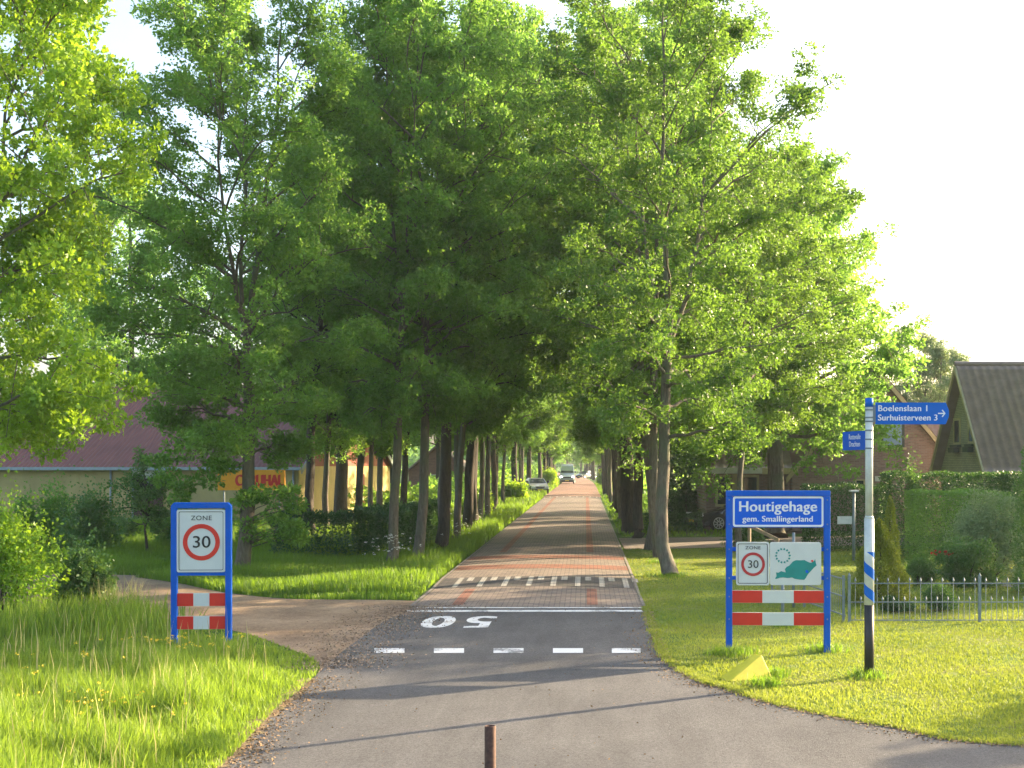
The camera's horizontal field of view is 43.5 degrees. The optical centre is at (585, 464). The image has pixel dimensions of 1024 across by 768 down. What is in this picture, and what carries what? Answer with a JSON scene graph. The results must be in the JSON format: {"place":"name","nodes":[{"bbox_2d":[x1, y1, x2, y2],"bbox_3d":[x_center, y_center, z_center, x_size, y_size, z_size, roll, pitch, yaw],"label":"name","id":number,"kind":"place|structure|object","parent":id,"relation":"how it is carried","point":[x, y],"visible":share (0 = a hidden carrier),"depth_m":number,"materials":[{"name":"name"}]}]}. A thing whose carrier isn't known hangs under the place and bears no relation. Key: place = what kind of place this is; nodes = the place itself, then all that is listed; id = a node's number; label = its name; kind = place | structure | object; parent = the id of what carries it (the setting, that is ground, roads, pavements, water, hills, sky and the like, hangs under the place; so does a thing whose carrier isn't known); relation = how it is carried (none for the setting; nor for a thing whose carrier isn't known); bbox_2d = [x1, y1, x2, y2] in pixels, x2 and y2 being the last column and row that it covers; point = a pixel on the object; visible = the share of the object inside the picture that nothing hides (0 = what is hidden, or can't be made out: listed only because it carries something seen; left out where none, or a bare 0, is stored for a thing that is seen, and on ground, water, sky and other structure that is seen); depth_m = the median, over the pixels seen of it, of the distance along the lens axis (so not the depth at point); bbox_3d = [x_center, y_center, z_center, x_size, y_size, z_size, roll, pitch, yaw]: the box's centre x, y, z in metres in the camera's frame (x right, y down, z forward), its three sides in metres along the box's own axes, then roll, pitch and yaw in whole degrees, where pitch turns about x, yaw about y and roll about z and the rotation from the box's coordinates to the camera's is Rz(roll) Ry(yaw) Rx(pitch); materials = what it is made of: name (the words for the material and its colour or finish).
{"place":"outdoors","nodes":[
{"label":"outdoors","id":0,"kind":"place"},
{"bbox_2d":[0,586,319,767],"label":"tall grass","id":1,"kind":"structure","parent":0,"point":[215,704],"depth_m":13.50,"materials":[{"name":"green plant"}]},
{"bbox_2d":[0,574,417,673],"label":"dirt track","id":2,"kind":"structure","parent":0,"point":[278,620],"depth_m":23.15,"materials":[{"name":"brown soil"}]},
{"bbox_2d":[203,678,317,767],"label":"verge soil","id":3,"kind":"structure","parent":0,"point":[264,722],"depth_m":13.47,"materials":[{"name":"brown soil"}]},
{"bbox_2d":[2,501,527,600],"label":"verge grass","id":4,"kind":"structure","parent":0,"point":[406,575],"depth_m":32.16,"materials":[{"name":"green plant"}]},
{"bbox_2d":[450,479,560,521],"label":"verge grass","id":5,"kind":"structure","parent":0,"point":[533,498],"depth_m":83.39,"materials":[{"name":"green plant"}]},
{"bbox_2d":[0,467,1020,767],"bbox_3d":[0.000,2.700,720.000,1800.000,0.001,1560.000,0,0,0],"label":"ground","id":6,"kind":"structure","parent":0,"point":[618,533],"depth_m":29.32,"materials":[{"name":"soil"}]},
{"bbox_2d":[0,451,70,615],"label":"shrub","id":7,"kind":"object","parent":6,"relation":"on","point":[14,545],"visible":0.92,"depth_m":21.53,"materials":[{"name":"green plant"}]},
{"bbox_2d":[10,456,77,545],"bbox_3d":[-17.215,1.240,41.024,2.260,3.037,1.911,0,0,0],"label":"shrub","id":8,"kind":"object","parent":6,"relation":"on","point":[51,500],"visible":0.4,"depth_m":40.54,"materials":[{"name":"green plant"}]},
{"bbox_2d":[47,507,118,607],"bbox_3d":[-8.954,1.744,22.781,1.189,1.979,1.216,0,0,0],"label":"shrub","id":9,"kind":"object","parent":6,"relation":"on","point":[87,567],"visible":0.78,"depth_m":22.60,"materials":[{"name":"green plant"}]},
{"bbox_2d":[0,0,169,465],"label":"oak tree","id":10,"kind":"object","parent":6,"relation":"on","point":[55,399],"visible":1,"depth_m":23.61,"materials":[{"name":"green plant"}]},
{"bbox_2d":[52,457,127,550],"bbox_3d":[-15.131,1.255,39.120,2.178,2.987,2.510,0,0,-19],"label":"shrub","id":11,"kind":"object","parent":6,"relation":"on","point":[94,511],"visible":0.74,"depth_m":38.78,"materials":[{"name":"green plant"}]},
{"bbox_2d":[46,570,157,606],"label":"dry stalks","id":12,"kind":"object","parent":6,"relation":"on","point":[120,585],"visible":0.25,"depth_m":22.55,"materials":[{"name":"brown plant"}]},
{"bbox_2d":[0,587,221,646],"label":"tall weeds","id":13,"kind":"object","parent":6,"relation":"on","point":[48,620],"visible":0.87,"depth_m":20.45,"materials":[{"name":"green plant"}]},
{"bbox_2d":[0,168,241,386],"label":"background tree","id":14,"kind":"object","parent":6,"relation":"on","point":[113,348],"visible":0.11,"depth_m":78.56,"materials":[{"name":"green plant"}]},
{"bbox_2d":[102,444,182,550],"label":"sapling","id":15,"kind":"object","parent":6,"relation":"on","point":[155,511],"visible":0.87,"depth_m":37.84,"materials":[{"name":"green plant"}]},
{"bbox_2d":[0,386,392,519],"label":"barn","id":16,"kind":"structure","parent":6,"relation":"on","point":[106,454],"depth_m":59.09,"materials":[{"name":"beige brick"}]},
{"bbox_2d":[171,502,231,642],"bbox_3d":[-5.820,1.786,19.400,0.902,2.428,0.090,0,0,-3],"label":"zone sign","id":17,"kind":"object","parent":6,"relation":"on","point":[201,542],"visible":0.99,"depth_m":19.37,"materials":[{"name":"metal"}]},
{"bbox_2d":[35,0,406,569],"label":"roadside tree","id":18,"kind":"object","parent":6,"relation":"on","point":[220,372],"visible":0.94,"depth_m":30.94,"materials":[{"name":"green plant"}]},
{"bbox_2d":[218,470,284,506],"bbox_3d":[-12.007,1.492,46.027,2.392,2.616,0.126,0,0,-2],"label":"shop sign","id":19,"kind":"object","parent":6,"relation":"on","point":[270,478],"visible":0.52,"depth_m":45.98,"materials":[{"name":"metal"}]},
{"bbox_2d":[206,99,413,531],"bbox_3d":[-9.097,-5.361,45.922,8.661,16.590,7.466,0,0,-20],"label":"woodland tree","id":20,"kind":"object","parent":6,"relation":"on","point":[309,481],"visible":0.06,"depth_m":45.31,"materials":[{"name":"green plant"}]},
{"bbox_2d":[213,139,413,530],"bbox_3d":[-9.425,-5.208,49.977,10.424,16.357,8.164,1,0,-9],"label":"woodland tree","id":21,"kind":"object","parent":6,"relation":"on","point":[341,489],"visible":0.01,"depth_m":49.72,"materials":[{"name":"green plant"}]},
{"bbox_2d":[265,185,386,530],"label":"woodland tree","id":22,"kind":"object","parent":6,"relation":"on","point":[326,433],"visible":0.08,"depth_m":47.88,"materials":[{"name":"green plant"}]},
{"bbox_2d":[270,176,392,523],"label":"woodland tree","id":23,"kind":"object","parent":6,"relation":"on","point":[359,482],"depth_m":53.04,"materials":[{"name":"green plant"}]},
{"bbox_2d":[269,497,452,556],"bbox_3d":[-6.110,1.959,41.374,3.827,1.644,11.523,0,0,16],"label":"ivy hedge","id":24,"kind":"object","parent":6,"relation":"on","point":[373,528],"visible":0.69,"depth_m":37.28,"materials":[{"name":"green plant"}]},
{"bbox_2d":[317,255,410,507],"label":"woodland tree","id":25,"kind":"object","parent":6,"relation":"on","point":[373,450],"visible":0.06,"depth_m":54.37,"materials":[{"name":"green plant"}]},
{"bbox_2d":[324,324,436,506],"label":"woodland tree","id":26,"kind":"object","parent":6,"relation":"on","point":[379,497],"visible":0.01,"depth_m":56.05,"materials":[{"name":"plant"}]},
{"bbox_2d":[251,0,541,560],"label":"roadside tree","id":27,"kind":"object","parent":6,"relation":"on","point":[440,298],"visible":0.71,"depth_m":34.20,"materials":[{"name":"green plant"}]},
{"bbox_2d":[385,370,452,503],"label":"woodland tree","id":28,"kind":"object","parent":6,"relation":"on","point":[404,484],"depth_m":59.74,"materials":[{"name":"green plant"}]},
{"bbox_2d":[408,445,465,486],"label":"brick shed","id":29,"kind":"structure","parent":6,"relation":"on","point":[413,473],"depth_m":104.00,"materials":[{"name":"tile"}]},
{"bbox_2d":[353,32,529,519],"bbox_3d":[-4.652,-5.486,41.182,5.697,16.617,7.096,0,0,1],"label":"roadside tree","id":30,"kind":"object","parent":6,"relation":"on","point":[508,410],"visible":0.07,"depth_m":40.69,"materials":[{"name":"green plant"}]},
{"bbox_2d":[318,0,568,558],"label":"roadside tree","id":31,"kind":"object","parent":6,"relation":"on","point":[459,387],"visible":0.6,"depth_m":35.16,"materials":[{"name":"green plant"}]},
{"bbox_2d":[348,461,542,507],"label":"undergrowth","id":32,"kind":"object","parent":6,"relation":"on","point":[413,493],"visible":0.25,"depth_m":78.45,"materials":[{"name":"green plant"}]},
{"bbox_2d":[376,92,534,484],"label":"roadside tree","id":33,"kind":"object","parent":6,"relation":"on","point":[471,432],"visible":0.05,"depth_m":45.47,"materials":[{"name":"green plant"}]},
{"bbox_2d":[319,0,592,549],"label":"roadside tree","id":34,"kind":"object","parent":6,"relation":"on","point":[530,235],"visible":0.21,"depth_m":38.13,"materials":[{"name":"green plant"}]},
{"bbox_2d":[380,2,568,542],"bbox_3d":[-4.245,-6.501,43.343,7.207,18.695,7.702,3,0,-26],"label":"roadside tree","id":35,"kind":"object","parent":6,"relation":"on","point":[478,417],"visible":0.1,"depth_m":43.28,"materials":[{"name":"green plant"}]},
{"bbox_2d":[433,272,549,519],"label":"roadside tree","id":36,"kind":"object","parent":6,"relation":"on","point":[506,436],"visible":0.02,"depth_m":59.85,"materials":[{"name":"green plant"}]},
{"bbox_2d":[440,287,560,509],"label":"roadside tree","id":37,"kind":"object","parent":6,"relation":"on","point":[536,422],"visible":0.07,"depth_m":65.73,"materials":[{"name":"green plant"}]},
{"bbox_2d":[465,121,542,519],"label":"roadside tree","id":38,"kind":"object","parent":6,"relation":"on","point":[482,479],"depth_m":56.49,"materials":[{"name":"plant"}]},
{"bbox_2d":[430,0,578,530],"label":"roadside tree","id":39,"kind":"object","parent":6,"relation":"on","point":[530,26],"visible":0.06,"depth_m":47.61,"materials":[{"name":"green plant"}]},
{"bbox_2d":[498,475,528,498],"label":"shrub","id":40,"kind":"object","parent":6,"relation":"on","point":[512,489],"visible":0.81,"depth_m":91.36,"materials":[{"name":"green plant"}]},
{"bbox_2d":[479,342,547,502],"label":"roadside tree","id":41,"kind":"object","parent":6,"relation":"on","point":[503,469],"visible":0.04,"depth_m":81.96,"materials":[{"name":"plant"}]},
{"bbox_2d":[466,18,568,525],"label":"roadside tree","id":42,"kind":"object","parent":6,"relation":"on","point":[475,512],"depth_m":52.72,"materials":[{"name":"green plant"}]},
{"bbox_2d":[485,374,558,483],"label":"roadside tree","id":43,"kind":"object","parent":6,"relation":"on","point":[513,452],"visible":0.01,"depth_m":99.88,"materials":[{"name":"green plant"}]},
{"bbox_2d":[510,357,554,483],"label":"roadside tree","id":44,"kind":"object","parent":6,"relation":"on","point":[527,446],"visible":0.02,"depth_m":106.98,"materials":[{"name":"green plant"}]},
{"bbox_2d":[517,350,569,478],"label":"roadside tree","id":45,"kind":"object","parent":6,"relation":"on","point":[528,470],"visible":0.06,"depth_m":123.89,"materials":[{"name":"green plant"}]},
{"bbox_2d":[517,391,572,477],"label":"avenue tree","id":46,"kind":"object","parent":6,"relation":"on","point":[558,440],"visible":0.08,"depth_m":139.31,"materials":[{"name":"green plant"}]},
{"bbox_2d":[558,294,617,512],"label":"roadside tree","id":47,"kind":"object","parent":6,"relation":"on","point":[614,466],"visible":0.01,"depth_m":69.76,"materials":[{"name":"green plant"}]},
{"bbox_2d":[392,423,793,473],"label":"woods","id":48,"kind":"object","parent":6,"relation":"on","point":[413,458],"visible":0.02,"depth_m":341.20,"materials":[{"name":"green plant"}]},
{"bbox_2d":[563,381,633,501],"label":"roadside tree","id":49,"kind":"object","parent":6,"relation":"on","point":[609,483],"visible":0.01,"depth_m":89.82,"materials":[{"name":"green plant"}]},
{"bbox_2d":[519,23,721,533],"bbox_3d":[1.205,-7.114,49.959,10.972,20.317,8.594,-4,0,9],"label":"roadside tree","id":50,"kind":"object","parent":6,"relation":"on","point":[626,487],"visible":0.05,"depth_m":49.64,"materials":[{"name":"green plant"}]},
{"bbox_2d":[558,164,683,519],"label":"roadside tree","id":51,"kind":"object","parent":6,"relation":"on","point":[589,449],"visible":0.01,"depth_m":61.81,"materials":[{"name":"plant"}]},
{"bbox_2d":[543,65,740,537],"bbox_3d":[2.053,-6.232,46.962,7.840,18.374,9.159,0,0,3],"label":"roadside tree","id":52,"kind":"object","parent":6,"relation":"on","point":[638,524],"visible":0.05,"depth_m":47.01,"materials":[{"name":"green plant"}]},
{"bbox_2d":[642,511,703,532],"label":"hedge","id":53,"kind":"object","parent":6,"relation":"on","point":[699,525],"visible":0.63,"depth_m":50.77,"materials":[{"name":"green plant"}]},
{"bbox_2d":[658,438,699,517],"bbox_3d":[6.437,0.567,61.497,6.520,4.600,2.428,0,0,0],"label":"dark thicket","id":54,"kind":"object","parent":6,"relation":"on","point":[677,474],"visible":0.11,"depth_m":60.94,"materials":[{"name":"green plant"}]},
{"bbox_2d":[668,480,697,526],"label":"conifer","id":55,"kind":"object","parent":6,"relation":"on","point":[686,489],"visible":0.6,"depth_m":55.85,"materials":[{"name":"green plant"}]},
{"bbox_2d":[633,128,932,537],"bbox_3d":[6.476,-4.737,47.152,11.826,15.532,11.780,0,0,27],"label":"chestnut tree","id":56,"kind":"object","parent":6,"relation":"on","point":[890,364],"visible":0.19,"depth_m":45.57,"materials":[{"name":"green plant"}]},
{"bbox_2d":[696,368,940,530],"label":"brick house","id":57,"kind":"structure","parent":6,"relation":"on","point":[922,443],"depth_m":52.00,"materials":[{"name":"brick"}]},
{"bbox_2d":[860,323,954,401],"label":"background tree","id":58,"kind":"object","parent":6,"relation":"on","point":[930,339],"visible":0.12,"depth_m":80.98,"materials":[{"name":"green plant"}]},
{"bbox_2d":[896,342,971,401],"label":"background tree","id":59,"kind":"object","parent":6,"relation":"on","point":[940,353],"visible":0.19,"depth_m":79.37,"materials":[{"name":"green plant"}]},
{"bbox_2d":[929,361,1023,534],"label":"grey house","id":60,"kind":"structure","parent":6,"relation":"on","point":[982,429],"depth_m":46.31,"materials":[{"name":"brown tile"}]},
{"bbox_2d":[948,418,960,452],"bbox_3d":[13.880,-1.100,48.175,0.280,1.300,0.970,0,0,0],"label":"window","id":61,"kind":"structure","parent":60,"relation":"in","point":[956,421],"depth_m":48.09,"materials":[{"name":"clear glass"}]},
{"bbox_2d":[0,0,1023,466],"label":"sky","id":62,"kind":"structure","parent":0,"point":[929,112],"materials":[{"name":"white"}]},
{"bbox_2d":[414,497,642,606],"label":"brick road","id":63,"kind":"structure","parent":0,"point":[557,526],"depth_m":34.31,"materials":[{"name":"brick"}]},
{"bbox_2d":[436,576,633,587],"bbox_3d":[-1.095,2.629,28.650,4.310,0.102,1.900,0,0,0],"label":"hump strip","id":64,"kind":"object","parent":63,"relation":"on","point":[522,581],"visible":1,"depth_m":28.50,"materials":[{"name":"grey brick"}]},
{"bbox_2d":[455,564,628,569],"bbox_3d":[-1.095,2.607,32.550,4.350,0.055,1.300,0,0,0],"label":"red brick band","id":65,"kind":"object","parent":63,"relation":"on","point":[579,566],"visible":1,"depth_m":32.53,"materials":[{"name":"red brick"}]},
{"bbox_2d":[468,555,623,559],"bbox_3d":[-1.095,2.607,35.950,4.350,0.055,1.300,0,0,0],"label":"red brick band","id":66,"kind":"object","parent":63,"relation":"on","point":[548,556],"visible":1,"depth_m":35.95,"materials":[{"name":"red brick"}]},
{"bbox_2d":[543,473,600,496],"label":"red brick road","id":67,"kind":"structure","parent":0,"point":[584,487],"depth_m":133.47,"materials":[{"name":"red brick"}]},
{"bbox_2d":[222,608,1023,767],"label":"asphalt road","id":68,"kind":"structure","parent":0,"point":[455,704],"depth_m":13.66,"materials":[{"name":"grey asphalt"}]},
{"bbox_2d":[262,601,485,678],"bbox_3d":[-3.443,2.665,20.538,2.874,0.039,8.997,0,0,2],"label":"gravel spill","id":69,"kind":"object","parent":68,"relation":"on","point":[335,659],"visible":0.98,"depth_m":20.02,"materials":[{"name":"grey gravel"}]},
{"bbox_2d":[421,616,496,627],"bbox_3d":[-2.173,2.682,21.857,1.237,0.001,1.634,0,0,0],"label":"speed number","id":70,"kind":"object","parent":68,"relation":"on","point":[447,622],"visible":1,"depth_m":21.75,"materials":[{"name":"paint"}]},
{"bbox_2d":[485,725,495,767],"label":"bollard","id":71,"kind":"object","parent":68,"relation":"on","point":[490,746],"visible":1,"depth_m":9.16,"materials":[{"name":"metal"}]},
{"bbox_2d":[407,610,646,611],"bbox_3d":[-1.090,2.683,23.490,4.440,0.001,0.280,0,0,0],"label":"road marking line","id":72,"kind":"object","parent":68,"relation":"on","point":[533,611],"visible":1,"depth_m":23.39,"materials":[{"name":"paint"}]},
{"bbox_2d":[219,599,1023,767],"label":"leaf litter","id":73,"kind":"object","parent":68,"relation":"on","point":[276,712],"visible":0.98,"depth_m":13.68,"materials":[{"name":"brown plant"}]},
{"bbox_2d":[595,482,734,536],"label":"verge grass","id":74,"kind":"structure","parent":0,"point":[614,517],"depth_m":54.72,"materials":[{"name":"green plant"}]},
{"bbox_2d":[668,528,814,533],"bbox_3d":[5.800,2.694,51.750,6.400,0.001,4.500,0,0,0],"label":"mulch bed","id":75,"kind":"object","parent":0,"point":[787,532],"visible":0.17,"depth_m":50.82,"materials":[{"name":"brown soil"}]},
{"bbox_2d":[684,504,725,530],"bbox_3d":[6.365,1.985,52.989,4.312,1.490,2.120,0,0,-18],"label":"car","id":76,"kind":"object","parent":75,"relation":"on","point":[715,518],"visible":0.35,"depth_m":51.77,"materials":[{"name":"black paint"}]},
{"bbox_2d":[619,536,946,549],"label":"driveway","id":77,"kind":"structure","parent":0,"point":[679,542],"depth_m":44.81,"materials":[{"name":"concrete"}]},
{"bbox_2d":[622,548,1023,746],"bbox_3d":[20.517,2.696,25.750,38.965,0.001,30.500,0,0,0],"label":"lawn","id":78,"kind":"structure","parent":0,"point":[770,606],"depth_m":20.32,"materials":[{"name":"plant"}]},
{"bbox_2d":[504,0,743,549],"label":"roadside tree","id":79,"kind":"object","parent":78,"relation":"on","point":[556,358],"visible":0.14,"depth_m":39.68,"materials":[{"name":"green plant"}]},
{"bbox_2d":[538,0,766,557],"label":"roadside tree","id":80,"kind":"object","parent":78,"relation":"on","point":[652,383],"visible":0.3,"depth_m":36.74,"materials":[{"name":"green plant"}]},
{"bbox_2d":[517,0,866,574],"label":"roadside tree","id":81,"kind":"object","parent":78,"relation":"on","point":[622,415],"visible":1,"depth_m":30.43,"materials":[{"name":"green plant"}]},
{"bbox_2d":[718,655,771,681],"bbox_3d":[2.005,2.553,16.174,0.736,0.269,0.417,0,0,-24],"label":"traffic wedge","id":82,"kind":"object","parent":78,"relation":"on","point":[752,665],"visible":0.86,"depth_m":16.08,"materials":[{"name":"yellow plastic"}]},
{"bbox_2d":[720,527,770,549],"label":"shrub","id":83,"kind":"object","parent":78,"relation":"on","point":[754,535],"visible":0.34,"depth_m":40.18,"materials":[{"name":"green plant"}]},
{"bbox_2d":[644,138,880,551],"bbox_3d":[5.520,-3.781,39.698,8.442,13.077,7.771,0,0,-10],"label":"garden tree","id":84,"kind":"object","parent":78,"relation":"on","point":[809,244],"visible":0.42,"depth_m":38.69,"materials":[{"name":"green plant"}]},
{"bbox_2d":[638,558,895,688],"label":"grass tufts","id":85,"kind":"object","parent":78,"relation":"on","point":[738,652],"visible":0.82,"depth_m":17.93,"materials":[{"name":"green plant"}]},
{"bbox_2d":[726,490,829,652],"bbox_3d":[2.764,1.561,18.396,1.490,2.377,0.088,0,0,1],"label":"town sign","id":86,"kind":"object","parent":78,"relation":"on","point":[795,563],"visible":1,"depth_m":18.38,"materials":[{"name":"blue metal"}]},
{"bbox_2d":[771,572,845,621],"bbox_3d":[4.156,2.350,24.231,0.070,0.900,4.640,0,0,-7],"label":"wire fence","id":87,"kind":"object","parent":78,"relation":"on","point":[843,596],"visible":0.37,"depth_m":22.35,"materials":[{"name":"metal"}]},
{"bbox_2d":[800,481,884,550],"bbox_3d":[8.149,1.634,40.403,2.661,2.251,1.538,0,0,0],"label":"dark hedge","id":88,"kind":"object","parent":78,"relation":"on","point":[832,487],"visible":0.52,"depth_m":40.01,"materials":[{"name":"green plant"}]},
{"bbox_2d":[837,490,858,560],"bbox_3d":[7.372,1.758,36.000,0.580,2.085,0.240,0,0,0],"label":"garden lamp","id":89,"kind":"object","parent":78,"relation":"on","point":[845,519],"visible":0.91,"depth_m":35.98,"materials":[{"name":"metal"}]},
{"bbox_2d":[839,517,913,605],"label":"conifer","id":90,"kind":"object","parent":78,"relation":"on","point":[882,534],"visible":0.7,"depth_m":24.67,"materials":[{"name":"green plant"}]},
{"bbox_2d":[874,495,903,598],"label":"conifer","id":91,"kind":"object","parent":78,"relation":"on","point":[891,509],"visible":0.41,"depth_m":25.25,"materials":[{"name":"green plant"}]},
{"bbox_2d":[843,398,948,673],"bbox_3d":[3.850,0.976,16.461,1.460,3.648,0.670,0,0,36],"label":"fingerpost","id":92,"kind":"object","parent":78,"relation":"on","point":[907,413],"visible":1,"depth_m":16.28,"materials":[{"name":"metal"}]},
{"bbox_2d":[878,594,916,612],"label":"shrub","id":93,"kind":"object","parent":78,"relation":"on","point":[888,606],"visible":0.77,"depth_m":23.28,"materials":[{"name":"green plant"}]},
{"bbox_2d":[900,435,923,555],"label":"shrub","id":94,"kind":"object","parent":78,"relation":"on","point":[910,474],"visible":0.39,"depth_m":37.42,"materials":[{"name":"green plant"}]},
{"bbox_2d":[906,557,936,585],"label":"shrub","id":95,"kind":"object","parent":78,"relation":"on","point":[918,567],"visible":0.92,"depth_m":28.52,"materials":[{"name":"green plant"}]},
{"bbox_2d":[848,573,1023,621],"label":"metal fence","id":96,"kind":"object","parent":78,"relation":"on","point":[979,601],"visible":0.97,"depth_m":21.88,"materials":[{"name":"metal"}]},
{"bbox_2d":[921,581,959,610],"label":"shrub","id":97,"kind":"object","parent":78,"relation":"on","point":[936,590],"visible":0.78,"depth_m":23.52,"materials":[{"name":"green plant"}]},
{"bbox_2d":[877,469,1023,555],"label":"dark hedge","id":98,"kind":"object","parent":78,"relation":"on","point":[1001,483],"visible":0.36,"depth_m":37.83,"materials":[{"name":"green plant"}]},
{"bbox_2d":[903,488,1011,572],"bbox_3d":[9.476,1.668,32.649,2.413,2.159,1.352,0,0,-12],"label":"clipped hedge","id":99,"kind":"object","parent":78,"relation":"on","point":[952,492],"visible":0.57,"depth_m":32.33,"materials":[{"name":"green plant"}]},
{"bbox_2d":[932,534,1007,587],"bbox_3d":[8.431,2.131,28.128,1.647,1.210,1.046,0,0,20],"label":"shrub","id":100,"kind":"object","parent":78,"relation":"on","point":[959,567],"visible":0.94,"depth_m":28.02,"materials":[{"name":"green plant"}]},
{"bbox_2d":[943,487,1023,582],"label":"shrub","id":101,"kind":"object","parent":78,"relation":"on","point":[975,526],"visible":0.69,"depth_m":29.03,"materials":[{"name":"green plant"}]},
{"bbox_2d":[1007,446,1023,592],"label":"conifer","id":102,"kind":"object","parent":78,"relation":"on","point":[1018,561],"visible":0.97,"depth_m":26.85,"materials":[{"name":"green plant"}]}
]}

